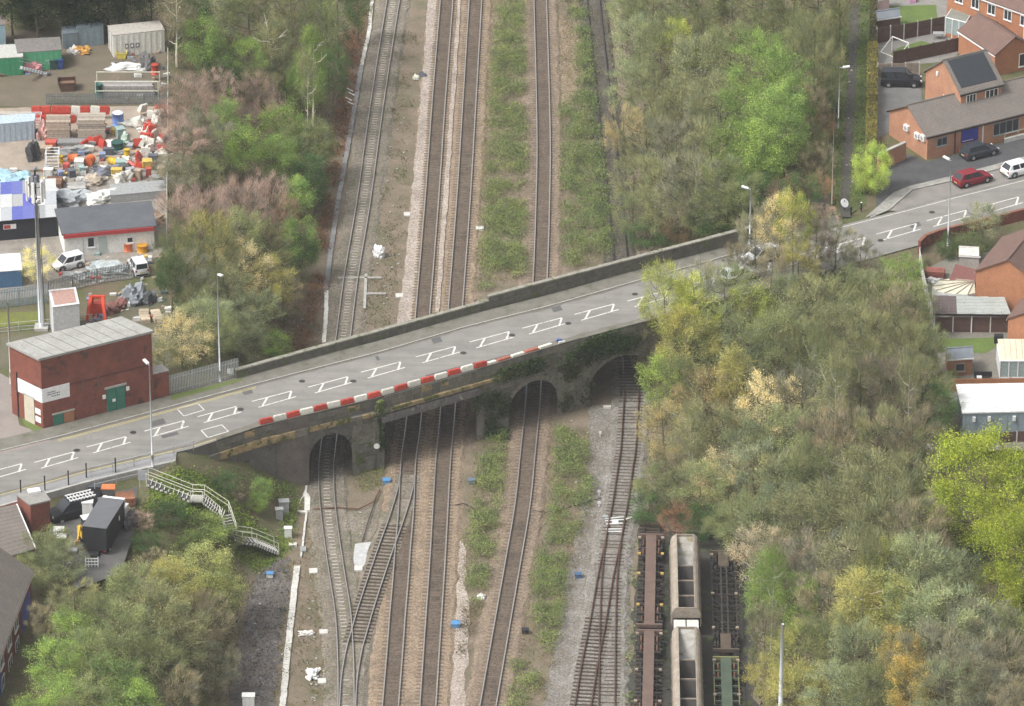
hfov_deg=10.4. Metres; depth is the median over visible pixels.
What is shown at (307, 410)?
barrier block
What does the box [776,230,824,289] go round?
budding tree
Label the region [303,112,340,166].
leafy tree
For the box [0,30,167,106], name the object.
yard ground
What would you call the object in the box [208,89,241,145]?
leafy tree
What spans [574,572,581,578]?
lineside box
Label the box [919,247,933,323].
panel fence
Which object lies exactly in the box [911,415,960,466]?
bush
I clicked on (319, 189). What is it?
leafy tree
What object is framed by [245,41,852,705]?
litter
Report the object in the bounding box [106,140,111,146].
plastic barrier
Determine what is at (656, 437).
undergrowth
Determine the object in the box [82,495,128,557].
cabin
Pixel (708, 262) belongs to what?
bare tree
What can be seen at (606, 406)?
concrete slab
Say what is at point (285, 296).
willow tree
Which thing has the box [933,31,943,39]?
garden table
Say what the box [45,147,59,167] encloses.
wire cage
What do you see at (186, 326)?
willow tree
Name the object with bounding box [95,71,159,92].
storage frame
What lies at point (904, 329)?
bare tree
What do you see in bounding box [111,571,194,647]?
budding tree
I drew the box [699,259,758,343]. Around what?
budding tree
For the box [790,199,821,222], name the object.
bush
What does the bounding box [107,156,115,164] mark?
drum
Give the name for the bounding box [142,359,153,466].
street lamp
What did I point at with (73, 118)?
plastic barrier
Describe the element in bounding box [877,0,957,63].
patio
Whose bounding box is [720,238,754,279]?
bare tree
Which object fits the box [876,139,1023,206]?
forecourt
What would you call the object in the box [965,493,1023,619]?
maple tree
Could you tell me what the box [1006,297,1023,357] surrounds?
brown roof house
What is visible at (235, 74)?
bush
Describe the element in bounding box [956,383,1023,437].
flat roof building
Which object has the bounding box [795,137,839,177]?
bare shrub
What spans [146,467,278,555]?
steps
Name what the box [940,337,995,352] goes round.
lawn
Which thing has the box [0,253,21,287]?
site cabin
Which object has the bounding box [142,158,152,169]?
crate
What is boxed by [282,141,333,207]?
leafy tree
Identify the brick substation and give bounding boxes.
[6,316,153,427]
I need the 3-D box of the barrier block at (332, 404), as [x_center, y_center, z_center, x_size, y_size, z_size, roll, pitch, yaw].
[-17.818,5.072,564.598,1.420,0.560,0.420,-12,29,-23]
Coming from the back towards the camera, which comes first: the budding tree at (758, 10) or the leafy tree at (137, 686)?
the budding tree at (758, 10)
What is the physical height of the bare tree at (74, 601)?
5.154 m
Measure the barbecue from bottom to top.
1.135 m
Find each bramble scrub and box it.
[458,429,512,606]
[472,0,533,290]
[497,656,545,705]
[526,417,598,658]
[554,21,618,265]
[563,0,591,22]
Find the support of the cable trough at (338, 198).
on the ground at (398, 190)
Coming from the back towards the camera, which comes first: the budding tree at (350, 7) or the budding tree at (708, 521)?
the budding tree at (350, 7)
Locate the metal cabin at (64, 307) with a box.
[48,287,79,331]
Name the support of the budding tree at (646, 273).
on the ground at (398, 190)
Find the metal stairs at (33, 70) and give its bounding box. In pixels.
[19,58,44,74]
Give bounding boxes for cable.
[313,489,379,509]
[362,500,375,540]
[532,497,601,512]
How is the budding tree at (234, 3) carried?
on the ground at (398, 190)
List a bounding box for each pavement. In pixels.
[0,214,838,449]
[0,452,176,504]
[866,157,1023,216]
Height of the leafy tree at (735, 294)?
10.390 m
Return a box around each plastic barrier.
[31,105,40,114]
[35,114,41,123]
[41,105,50,114]
[51,106,60,113]
[61,106,70,113]
[71,105,79,114]
[71,115,75,122]
[80,105,89,112]
[80,139,88,144]
[84,145,93,152]
[90,105,99,112]
[92,135,101,145]
[98,138,106,148]
[100,106,109,113]
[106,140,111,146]
[132,118,140,127]
[133,138,141,146]
[134,150,142,161]
[134,160,142,167]
[137,103,147,112]
[137,115,142,126]
[138,137,145,146]
[140,132,149,135]
[140,135,148,144]
[140,146,150,154]
[145,137,155,145]
[145,143,153,150]
[147,110,156,118]
[148,124,157,131]
[151,115,160,123]
[151,128,158,137]
[158,153,166,161]
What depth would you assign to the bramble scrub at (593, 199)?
631.53 m
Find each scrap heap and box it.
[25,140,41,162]
[105,296,127,314]
[119,281,145,304]
[123,510,137,530]
[139,51,156,72]
[142,290,156,305]
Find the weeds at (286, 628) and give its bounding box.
[272,557,301,705]
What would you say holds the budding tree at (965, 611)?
on the ground at (398, 190)
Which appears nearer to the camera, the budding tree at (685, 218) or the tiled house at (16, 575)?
the tiled house at (16, 575)
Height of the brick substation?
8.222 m
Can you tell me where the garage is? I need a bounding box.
[949,264,975,291]
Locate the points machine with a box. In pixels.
[603,515,632,531]
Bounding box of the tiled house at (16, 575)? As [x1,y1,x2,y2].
[0,548,33,695]
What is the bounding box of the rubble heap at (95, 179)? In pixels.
[83,172,105,186]
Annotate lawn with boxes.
[890,5,936,23]
[891,41,930,55]
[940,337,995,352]
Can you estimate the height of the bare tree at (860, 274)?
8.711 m
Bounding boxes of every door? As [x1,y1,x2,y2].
[24,395,34,424]
[83,236,106,253]
[106,385,125,411]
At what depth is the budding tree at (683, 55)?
635.06 m
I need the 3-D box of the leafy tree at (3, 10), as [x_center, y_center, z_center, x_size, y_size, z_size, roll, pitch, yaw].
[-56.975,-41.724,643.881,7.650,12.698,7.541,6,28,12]
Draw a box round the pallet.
[53,526,63,534]
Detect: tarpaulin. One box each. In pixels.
[0,168,30,181]
[56,187,89,207]
[84,187,116,205]
[84,260,127,275]
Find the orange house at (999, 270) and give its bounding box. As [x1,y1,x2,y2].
[974,229,1023,317]
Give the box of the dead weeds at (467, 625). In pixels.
[454,598,484,658]
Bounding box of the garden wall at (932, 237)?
[918,208,1023,253]
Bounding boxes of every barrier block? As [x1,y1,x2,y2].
[259,416,272,424]
[273,413,286,421]
[286,410,299,418]
[300,406,313,414]
[313,403,326,411]
[327,400,340,407]
[340,397,353,405]
[354,393,366,401]
[367,390,380,398]
[381,387,393,394]
[394,383,407,391]
[407,379,420,387]
[421,375,433,383]
[434,371,447,379]
[447,367,460,375]
[460,363,473,371]
[474,360,486,368]
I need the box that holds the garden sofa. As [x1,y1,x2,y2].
[974,371,991,378]
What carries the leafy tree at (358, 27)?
on the ground at (398, 190)
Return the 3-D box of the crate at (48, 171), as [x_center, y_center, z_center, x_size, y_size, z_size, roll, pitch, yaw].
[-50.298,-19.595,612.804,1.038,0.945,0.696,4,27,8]
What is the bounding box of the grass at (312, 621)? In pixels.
[287,516,337,705]
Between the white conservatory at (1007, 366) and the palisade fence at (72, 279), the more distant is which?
the palisade fence at (72, 279)
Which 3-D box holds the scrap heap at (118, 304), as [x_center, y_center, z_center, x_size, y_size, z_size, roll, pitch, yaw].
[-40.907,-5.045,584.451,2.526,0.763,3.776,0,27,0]
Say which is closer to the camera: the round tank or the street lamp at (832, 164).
the street lamp at (832, 164)
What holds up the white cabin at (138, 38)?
on the yard ground at (32, 89)
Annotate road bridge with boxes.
[177,267,741,485]
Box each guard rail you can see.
[90,441,193,471]
[94,469,137,488]
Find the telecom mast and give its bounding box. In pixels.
[25,169,48,330]
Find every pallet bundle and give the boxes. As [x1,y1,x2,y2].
[139,308,150,323]
[150,309,163,322]
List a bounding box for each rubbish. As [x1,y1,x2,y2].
[298,630,314,635]
[412,74,419,79]
[477,593,485,599]
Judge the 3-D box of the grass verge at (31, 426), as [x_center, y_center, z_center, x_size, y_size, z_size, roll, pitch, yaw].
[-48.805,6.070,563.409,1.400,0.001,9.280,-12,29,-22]
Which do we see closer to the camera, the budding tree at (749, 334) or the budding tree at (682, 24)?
the budding tree at (749, 334)
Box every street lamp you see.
[7,302,10,383]
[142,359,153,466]
[217,273,223,381]
[741,185,750,243]
[778,623,783,705]
[831,108,834,214]
[837,65,849,128]
[943,155,951,245]
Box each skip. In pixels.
[57,76,75,91]
[116,50,127,58]
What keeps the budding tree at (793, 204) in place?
on the ground at (398, 190)
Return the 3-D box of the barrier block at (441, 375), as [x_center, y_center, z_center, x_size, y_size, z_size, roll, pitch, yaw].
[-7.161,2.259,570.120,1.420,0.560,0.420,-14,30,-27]
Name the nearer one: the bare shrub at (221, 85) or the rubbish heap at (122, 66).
the bare shrub at (221, 85)
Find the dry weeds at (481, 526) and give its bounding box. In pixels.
[456,431,512,624]
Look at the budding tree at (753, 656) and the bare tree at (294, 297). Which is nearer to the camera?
the budding tree at (753, 656)
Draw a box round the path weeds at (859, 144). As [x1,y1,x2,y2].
[845,0,874,207]
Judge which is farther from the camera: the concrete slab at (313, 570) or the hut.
the hut
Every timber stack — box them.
[45,114,71,138]
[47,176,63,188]
[57,138,95,145]
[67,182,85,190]
[77,112,105,138]
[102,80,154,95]
[115,491,135,506]
[924,267,945,278]
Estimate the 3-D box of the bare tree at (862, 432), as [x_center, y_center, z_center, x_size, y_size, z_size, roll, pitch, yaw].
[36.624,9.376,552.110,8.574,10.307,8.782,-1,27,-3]
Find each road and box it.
[0,179,1023,497]
[0,373,49,453]
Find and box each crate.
[40,144,52,155]
[43,167,53,176]
[45,139,56,146]
[57,169,63,176]
[63,162,69,169]
[67,167,75,177]
[74,158,83,169]
[78,164,84,173]
[99,151,105,160]
[103,147,113,154]
[111,127,114,134]
[111,167,121,177]
[114,125,125,138]
[116,158,125,170]
[125,166,134,172]
[127,142,132,149]
[133,168,142,180]
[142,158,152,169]
[145,166,150,176]
[148,153,157,164]
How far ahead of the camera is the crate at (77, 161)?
614.37 m
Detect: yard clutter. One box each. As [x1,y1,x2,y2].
[10,56,162,322]
[10,68,172,321]
[24,60,168,323]
[35,60,168,321]
[41,122,165,326]
[42,52,169,321]
[51,50,170,318]
[63,252,119,294]
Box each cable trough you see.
[279,566,299,705]
[297,495,305,512]
[300,511,307,557]
[303,485,309,510]
[322,290,328,342]
[323,66,362,289]
[360,0,373,65]
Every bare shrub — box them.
[126,508,155,529]
[138,544,168,569]
[149,97,194,146]
[150,65,220,119]
[151,177,208,237]
[169,172,237,237]
[187,65,239,117]
[204,165,271,234]
[221,480,243,501]
[232,63,284,116]
[239,165,299,235]
[246,93,295,137]
[267,190,301,236]
[655,496,697,537]
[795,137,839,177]
[801,167,838,203]
[804,106,837,144]
[814,203,840,221]
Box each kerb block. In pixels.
[487,360,496,364]
[496,355,510,361]
[510,351,524,357]
[524,347,538,352]
[538,343,551,348]
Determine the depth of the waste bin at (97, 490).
550.46 m
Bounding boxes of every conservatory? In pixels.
[932,278,974,304]
[945,8,969,38]
[996,339,1023,377]
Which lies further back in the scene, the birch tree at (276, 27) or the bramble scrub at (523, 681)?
the birch tree at (276, 27)
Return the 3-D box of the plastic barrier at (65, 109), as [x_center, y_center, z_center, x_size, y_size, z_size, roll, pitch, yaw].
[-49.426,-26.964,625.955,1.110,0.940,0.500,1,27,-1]
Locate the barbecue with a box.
[994,333,1002,342]
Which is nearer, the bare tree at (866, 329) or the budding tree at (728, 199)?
the bare tree at (866, 329)
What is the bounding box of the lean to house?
[0,503,36,562]
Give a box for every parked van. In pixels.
[50,489,97,523]
[51,249,84,272]
[127,255,149,276]
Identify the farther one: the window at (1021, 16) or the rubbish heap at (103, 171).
the window at (1021, 16)
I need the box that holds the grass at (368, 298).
[358,28,423,327]
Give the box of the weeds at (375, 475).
[350,459,389,491]
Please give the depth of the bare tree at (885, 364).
558.82 m
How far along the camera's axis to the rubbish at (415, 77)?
655.10 m
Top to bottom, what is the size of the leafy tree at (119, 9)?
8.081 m
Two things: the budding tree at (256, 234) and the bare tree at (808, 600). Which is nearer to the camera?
the bare tree at (808, 600)
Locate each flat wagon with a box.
[634,627,662,705]
[636,531,663,628]
[710,548,738,654]
[712,654,740,705]
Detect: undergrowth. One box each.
[19,498,248,705]
[163,8,352,364]
[619,0,831,252]
[639,357,677,468]
[645,263,1023,705]
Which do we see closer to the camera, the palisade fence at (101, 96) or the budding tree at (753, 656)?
the budding tree at (753, 656)
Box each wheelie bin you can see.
[49,60,55,69]
[56,57,63,68]
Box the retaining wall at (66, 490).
[0,459,175,505]
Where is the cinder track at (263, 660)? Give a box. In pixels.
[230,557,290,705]
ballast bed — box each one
[578,0,636,356]
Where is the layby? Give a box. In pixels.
[889,169,1023,210]
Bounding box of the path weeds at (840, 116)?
[822,2,853,209]
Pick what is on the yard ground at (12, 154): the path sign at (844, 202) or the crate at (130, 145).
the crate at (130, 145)
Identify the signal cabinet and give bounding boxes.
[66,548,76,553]
[81,499,92,514]
[242,692,254,705]
[275,507,283,520]
[278,498,288,514]
[284,526,291,538]
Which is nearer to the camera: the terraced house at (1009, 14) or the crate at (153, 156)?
the crate at (153, 156)
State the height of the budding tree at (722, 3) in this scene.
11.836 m
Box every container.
[0,44,23,75]
[0,113,35,142]
[14,37,61,69]
[61,25,77,48]
[76,18,103,45]
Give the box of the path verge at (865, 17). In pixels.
[824,0,873,218]
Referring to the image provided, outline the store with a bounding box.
[110,180,165,202]
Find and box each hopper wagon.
[669,534,701,625]
[671,620,703,705]
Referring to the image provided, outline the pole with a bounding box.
[621,356,621,393]
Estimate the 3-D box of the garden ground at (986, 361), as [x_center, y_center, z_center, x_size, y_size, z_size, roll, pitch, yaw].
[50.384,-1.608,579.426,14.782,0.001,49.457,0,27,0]
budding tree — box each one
[15,551,53,587]
[16,522,80,574]
[39,539,92,582]
[51,624,131,697]
[56,667,127,705]
[73,589,132,651]
[83,595,170,675]
[98,559,172,622]
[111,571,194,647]
[119,631,192,702]
[140,554,205,613]
[144,601,219,682]
[149,217,199,305]
[151,152,201,193]
[152,334,181,369]
[168,272,225,316]
[169,204,239,278]
[170,288,241,354]
[178,152,226,190]
[190,307,244,362]
[194,0,256,41]
[194,258,255,314]
[202,293,259,353]
[208,204,268,270]
[216,32,271,94]
[218,0,279,57]
[220,324,269,361]
[222,287,288,342]
[259,34,312,102]
[268,0,319,78]
[274,61,329,121]
[274,117,331,177]
[307,0,368,64]
[315,43,352,116]
[602,57,656,123]
[602,147,656,213]
[604,0,649,44]
[606,187,661,237]
[608,9,665,85]
[616,0,688,58]
[627,458,681,513]
[628,16,698,98]
[629,395,694,464]
[631,185,694,239]
[634,254,697,353]
[643,62,715,151]
[648,0,705,52]
[649,344,708,427]
[651,300,724,390]
[658,14,704,79]
[661,266,724,359]
[662,28,738,120]
[664,455,733,522]
[666,0,743,53]
[673,185,740,236]
[677,298,748,382]
[678,66,754,154]
[684,398,756,484]
[688,16,763,101]
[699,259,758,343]
[700,497,757,542]
[701,0,766,51]
[708,485,787,566]
[713,176,759,227]
[714,307,787,400]
[714,402,787,496]
[715,431,790,522]
[719,23,794,117]
[726,479,823,563]
[731,0,792,48]
[740,652,793,705]
[741,597,784,676]
[742,299,817,395]
[744,401,833,488]
[748,441,832,533]
[751,263,819,349]
[763,480,859,571]
[763,615,828,696]
[763,655,835,705]
[770,183,820,273]
[771,437,854,531]
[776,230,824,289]
[779,270,850,350]
[782,3,821,81]
[786,0,852,63]
[791,606,872,696]
[793,653,873,705]
[800,288,881,380]
[800,462,903,569]
[807,33,847,118]
[807,260,879,340]
[811,517,899,621]
[820,611,903,698]
[831,657,903,705]
[833,446,929,545]
[854,531,925,618]
[877,250,928,313]
[878,567,960,650]
[883,525,974,613]
[888,279,938,338]
[893,572,1001,663]
[897,321,954,394]
[904,652,989,705]
[911,545,988,620]
[956,200,1008,242]
[968,602,1023,681]
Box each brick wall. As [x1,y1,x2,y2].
[152,364,168,398]
[877,141,906,170]
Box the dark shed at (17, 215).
[0,178,56,240]
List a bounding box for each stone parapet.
[234,299,488,378]
[487,226,752,308]
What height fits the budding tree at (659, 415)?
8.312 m
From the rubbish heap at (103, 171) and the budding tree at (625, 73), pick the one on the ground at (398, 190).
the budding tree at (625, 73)
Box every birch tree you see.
[155,0,200,66]
[249,4,297,89]
[288,21,334,132]
[294,43,319,151]
[299,0,345,90]
[643,96,670,154]
[663,395,714,477]
[680,388,705,459]
[683,86,710,185]
[705,336,757,428]
[737,542,789,635]
[756,538,791,652]
[787,426,813,535]
[804,312,831,429]
[804,346,857,450]
[821,335,852,476]
[823,438,883,521]
[824,563,892,662]
[850,522,883,623]
[894,335,925,467]
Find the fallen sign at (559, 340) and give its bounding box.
[556,338,564,343]
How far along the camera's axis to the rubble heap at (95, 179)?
610.73 m
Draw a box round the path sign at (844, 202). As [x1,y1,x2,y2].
[841,198,847,209]
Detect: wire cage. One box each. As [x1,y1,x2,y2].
[0,112,41,124]
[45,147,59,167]
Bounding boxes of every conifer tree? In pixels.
[5,0,56,32]
[51,0,116,30]
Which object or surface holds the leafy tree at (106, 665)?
on the ground at (398, 190)
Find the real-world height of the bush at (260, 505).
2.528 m
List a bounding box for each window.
[0,653,4,672]
[1,672,4,690]
[7,635,11,652]
[8,653,12,670]
[14,617,18,634]
[15,635,18,652]
[87,237,95,248]
[126,237,133,243]
[936,136,947,147]
[954,0,962,4]
[955,363,965,372]
[966,93,975,102]
[970,0,979,10]
[985,88,998,97]
[987,3,995,16]
[992,118,1019,136]
[1003,9,1011,22]
[1018,53,1023,67]
[1019,15,1023,26]
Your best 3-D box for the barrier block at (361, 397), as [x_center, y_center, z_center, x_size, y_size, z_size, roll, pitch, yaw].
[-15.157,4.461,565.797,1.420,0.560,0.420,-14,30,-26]
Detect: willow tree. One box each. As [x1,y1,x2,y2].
[19,243,58,281]
[152,306,214,368]
[213,235,274,302]
[227,252,299,316]
[630,304,668,383]
[663,358,745,439]
[691,441,757,520]
[723,517,787,587]
[734,363,805,444]
[752,185,804,267]
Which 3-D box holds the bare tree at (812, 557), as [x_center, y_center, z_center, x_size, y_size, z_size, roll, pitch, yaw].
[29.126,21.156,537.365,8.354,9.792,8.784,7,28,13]
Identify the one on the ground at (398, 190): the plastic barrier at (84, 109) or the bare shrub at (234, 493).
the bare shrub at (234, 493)
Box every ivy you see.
[374,398,386,419]
[378,419,385,451]
[468,386,515,436]
[486,426,510,440]
[493,356,559,384]
[556,357,595,412]
[557,329,649,365]
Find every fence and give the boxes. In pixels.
[0,284,47,307]
[1,314,92,331]
[46,93,168,103]
[47,263,133,295]
[166,48,168,238]
[168,358,238,394]
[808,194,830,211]
[876,15,945,42]
[877,62,919,76]
[893,38,958,62]
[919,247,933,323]
[934,316,1007,331]
[951,377,1023,390]
[962,430,1023,444]
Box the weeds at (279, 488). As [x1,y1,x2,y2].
[201,462,303,502]
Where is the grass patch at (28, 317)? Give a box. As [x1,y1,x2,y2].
[0,311,37,326]
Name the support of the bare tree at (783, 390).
on the ground at (398, 190)
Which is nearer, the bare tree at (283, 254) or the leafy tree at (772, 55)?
the bare tree at (283, 254)
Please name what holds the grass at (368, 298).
on the ground at (398, 190)
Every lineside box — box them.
[266,571,272,577]
[382,477,390,484]
[451,620,459,627]
[468,478,474,483]
[522,627,528,634]
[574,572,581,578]
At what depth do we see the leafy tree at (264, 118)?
625.47 m
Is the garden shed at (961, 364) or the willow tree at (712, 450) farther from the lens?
the garden shed at (961, 364)
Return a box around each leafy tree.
[0,0,34,36]
[6,0,66,37]
[19,633,92,697]
[28,0,93,37]
[28,669,86,705]
[45,602,108,671]
[80,644,154,705]
[83,0,128,36]
[94,0,137,23]
[105,675,166,705]
[107,0,157,22]
[130,0,175,22]
[152,241,186,318]
[160,534,238,607]
[170,0,219,54]
[173,10,229,70]
[190,560,252,627]
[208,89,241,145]
[216,113,267,177]
[247,130,308,187]
[249,94,311,166]
[275,172,320,214]
[280,210,322,273]
[281,233,321,278]
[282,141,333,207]
[301,171,329,215]
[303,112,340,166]
[340,0,377,42]
[634,347,687,412]
[699,99,767,187]
[708,74,779,152]
[719,273,785,350]
[726,132,784,198]
[732,110,797,193]
[739,78,811,161]
[749,35,819,133]
[753,102,814,177]
[763,69,818,147]
[766,567,825,644]
[848,561,917,647]
[871,620,927,699]
[883,647,939,705]
[917,380,965,437]
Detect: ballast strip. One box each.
[397,0,436,322]
[435,0,460,311]
[541,405,611,705]
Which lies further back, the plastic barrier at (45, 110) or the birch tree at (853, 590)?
the plastic barrier at (45, 110)
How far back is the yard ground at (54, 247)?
596.39 m
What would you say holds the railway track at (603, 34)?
on the ballast bed at (601, 77)
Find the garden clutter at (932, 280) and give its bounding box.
[926,276,942,284]
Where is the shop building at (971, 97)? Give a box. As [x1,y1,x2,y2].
[886,49,1023,159]
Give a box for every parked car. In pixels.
[718,264,759,284]
[741,243,781,264]
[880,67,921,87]
[951,167,992,187]
[959,140,998,160]
[1000,158,1023,178]
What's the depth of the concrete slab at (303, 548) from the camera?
554.87 m
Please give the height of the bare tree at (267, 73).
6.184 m
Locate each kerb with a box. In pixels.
[0,229,820,450]
[870,167,999,217]
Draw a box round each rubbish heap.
[23,61,41,72]
[36,119,47,139]
[53,144,94,157]
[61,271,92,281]
[67,45,80,54]
[74,45,90,54]
[90,164,124,176]
[103,62,142,70]
[111,169,133,182]
[118,116,147,127]
[121,131,130,145]
[153,208,165,224]
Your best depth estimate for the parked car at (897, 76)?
633.38 m
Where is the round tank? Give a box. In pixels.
[112,110,123,125]
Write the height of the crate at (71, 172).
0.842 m
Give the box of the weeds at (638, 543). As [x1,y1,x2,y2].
[620,538,642,704]
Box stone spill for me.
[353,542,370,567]
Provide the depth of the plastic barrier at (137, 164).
614.44 m
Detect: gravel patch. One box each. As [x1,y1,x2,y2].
[450,540,470,705]
[476,0,504,286]
[558,13,583,109]
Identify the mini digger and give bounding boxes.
[74,513,89,545]
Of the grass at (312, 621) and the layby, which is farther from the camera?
the layby
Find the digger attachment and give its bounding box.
[86,295,106,321]
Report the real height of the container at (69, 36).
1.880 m
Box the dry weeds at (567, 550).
[503,424,601,705]
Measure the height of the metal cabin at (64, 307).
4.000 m
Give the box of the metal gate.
[85,557,98,566]
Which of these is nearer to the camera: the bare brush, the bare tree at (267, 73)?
the bare brush
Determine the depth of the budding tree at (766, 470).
552.47 m
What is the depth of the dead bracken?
632.41 m
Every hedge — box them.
[865,41,878,161]
[869,0,877,45]
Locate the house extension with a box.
[957,11,1023,74]
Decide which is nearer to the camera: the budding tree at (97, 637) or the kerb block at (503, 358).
the budding tree at (97, 637)
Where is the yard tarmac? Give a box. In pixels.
[877,77,921,137]
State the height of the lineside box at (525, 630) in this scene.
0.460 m
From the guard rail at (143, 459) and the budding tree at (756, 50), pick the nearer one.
the guard rail at (143, 459)
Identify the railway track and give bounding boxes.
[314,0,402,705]
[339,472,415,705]
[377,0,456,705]
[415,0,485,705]
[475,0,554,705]
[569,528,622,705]
[584,0,640,357]
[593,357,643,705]
[635,523,664,705]
[710,554,741,705]
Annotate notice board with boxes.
[138,470,147,485]
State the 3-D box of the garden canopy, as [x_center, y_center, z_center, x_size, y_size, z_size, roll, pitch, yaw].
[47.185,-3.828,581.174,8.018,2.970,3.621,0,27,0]
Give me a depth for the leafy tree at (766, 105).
613.93 m
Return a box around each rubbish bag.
[305,667,320,680]
[372,244,384,257]
[418,71,426,76]
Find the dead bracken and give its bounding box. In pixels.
[278,0,372,349]
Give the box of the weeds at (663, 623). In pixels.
[656,541,670,703]
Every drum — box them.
[57,154,63,163]
[67,154,77,162]
[84,154,95,166]
[94,82,102,98]
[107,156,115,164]
[111,139,122,151]
[123,148,129,156]
[124,244,132,252]
[137,243,147,253]
[151,63,158,75]
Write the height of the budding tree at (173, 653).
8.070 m
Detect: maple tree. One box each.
[851,139,894,194]
[919,416,1023,553]
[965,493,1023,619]
[976,442,1023,547]
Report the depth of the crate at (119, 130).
621.43 m
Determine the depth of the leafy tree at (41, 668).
517.28 m
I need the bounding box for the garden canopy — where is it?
[933,295,1009,332]
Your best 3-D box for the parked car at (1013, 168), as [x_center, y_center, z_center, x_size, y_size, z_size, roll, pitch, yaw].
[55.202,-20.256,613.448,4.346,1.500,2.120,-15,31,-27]
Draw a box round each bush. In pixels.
[5,690,49,705]
[129,530,162,556]
[146,499,195,529]
[171,526,213,556]
[185,509,239,543]
[192,41,246,89]
[210,468,242,493]
[213,523,246,550]
[245,490,271,513]
[249,475,274,501]
[259,325,294,356]
[620,216,676,248]
[625,484,673,524]
[654,205,700,242]
[675,501,723,546]
[687,199,732,236]
[733,166,786,214]
[765,170,814,210]
[775,167,825,209]
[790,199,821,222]
[796,118,829,154]
[812,73,841,112]
[850,158,879,193]
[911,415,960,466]
[935,229,958,261]
[943,369,958,384]
[949,226,993,259]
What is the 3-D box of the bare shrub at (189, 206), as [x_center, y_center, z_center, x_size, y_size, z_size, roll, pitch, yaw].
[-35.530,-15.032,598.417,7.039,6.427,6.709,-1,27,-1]
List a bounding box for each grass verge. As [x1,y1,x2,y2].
[10,394,42,430]
[171,378,241,399]
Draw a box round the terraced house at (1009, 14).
[947,0,1023,38]
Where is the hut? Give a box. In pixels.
[0,15,5,44]
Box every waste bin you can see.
[87,482,101,496]
[101,484,114,496]
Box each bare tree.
[23,598,62,642]
[44,576,102,624]
[138,661,205,705]
[151,112,214,167]
[161,238,216,313]
[172,586,237,656]
[173,102,237,169]
[185,221,246,294]
[188,638,245,695]
[236,58,282,106]
[236,214,293,288]
[255,0,302,44]
[263,269,303,318]
[600,101,644,158]
[615,108,675,181]
[623,59,679,140]
[625,148,692,227]
[638,109,707,194]
[649,450,702,511]
[650,149,732,234]
[675,111,738,190]
[680,255,725,319]
[691,151,767,225]
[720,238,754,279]
[732,198,781,268]
[749,525,827,611]
[751,241,792,290]
[757,0,824,56]
[766,361,831,437]
[773,295,849,395]
[775,521,859,617]
[787,10,841,106]
[790,207,840,274]
[790,567,862,654]
[791,408,854,485]
[792,74,833,143]
[811,395,887,480]
[812,214,859,278]
[821,0,862,46]
[827,337,896,432]
[833,296,914,392]
[834,468,945,576]
[837,233,885,284]
[839,264,917,336]
[846,399,927,491]
[847,343,939,443]
[861,276,922,348]
[870,308,947,388]
[872,442,957,539]
[876,395,946,482]
[878,480,959,586]
[882,612,976,704]
[890,352,955,428]
[924,625,1012,705]
[939,585,1023,672]
[945,658,1023,705]
[962,623,1023,705]
[987,672,1023,705]
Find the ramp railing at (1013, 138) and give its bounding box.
[1004,129,1023,142]
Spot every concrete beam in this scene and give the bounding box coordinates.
[338,277,380,278]
[363,274,367,308]
[367,292,386,294]
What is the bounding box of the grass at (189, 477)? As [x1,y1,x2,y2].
[140,462,303,574]
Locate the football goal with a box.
[881,36,908,56]
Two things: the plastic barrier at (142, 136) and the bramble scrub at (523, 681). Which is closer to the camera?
the bramble scrub at (523, 681)
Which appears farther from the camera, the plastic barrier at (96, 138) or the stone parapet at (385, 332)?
the plastic barrier at (96, 138)
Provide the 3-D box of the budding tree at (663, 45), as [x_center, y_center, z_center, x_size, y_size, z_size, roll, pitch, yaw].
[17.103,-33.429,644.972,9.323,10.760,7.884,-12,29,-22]
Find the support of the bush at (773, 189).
on the ground at (398, 190)
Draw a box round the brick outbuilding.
[16,487,50,533]
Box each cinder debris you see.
[227,556,291,705]
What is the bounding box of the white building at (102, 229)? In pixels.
[54,201,155,254]
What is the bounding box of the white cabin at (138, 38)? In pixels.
[107,20,164,56]
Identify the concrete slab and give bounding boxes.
[289,542,296,546]
[300,546,305,551]
[309,568,317,573]
[318,678,325,684]
[319,629,327,634]
[354,565,362,571]
[395,293,402,297]
[603,405,610,408]
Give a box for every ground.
[0,0,1023,705]
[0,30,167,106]
[0,106,166,169]
[0,170,169,300]
[0,287,172,374]
[49,486,137,587]
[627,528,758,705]
[926,247,1023,449]
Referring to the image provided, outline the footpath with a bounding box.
[840,0,858,216]
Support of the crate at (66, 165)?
on the yard ground at (12, 154)
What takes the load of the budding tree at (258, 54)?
on the ground at (398, 190)
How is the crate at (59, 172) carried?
on the yard ground at (54, 247)
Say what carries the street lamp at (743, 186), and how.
on the pavement at (306, 364)
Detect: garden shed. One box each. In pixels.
[875,7,901,27]
[878,0,888,9]
[945,346,973,375]
[959,246,980,266]
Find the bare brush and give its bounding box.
[264,280,332,355]
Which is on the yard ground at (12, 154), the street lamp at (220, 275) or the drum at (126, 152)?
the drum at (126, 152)
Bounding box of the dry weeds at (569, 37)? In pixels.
[550,0,633,269]

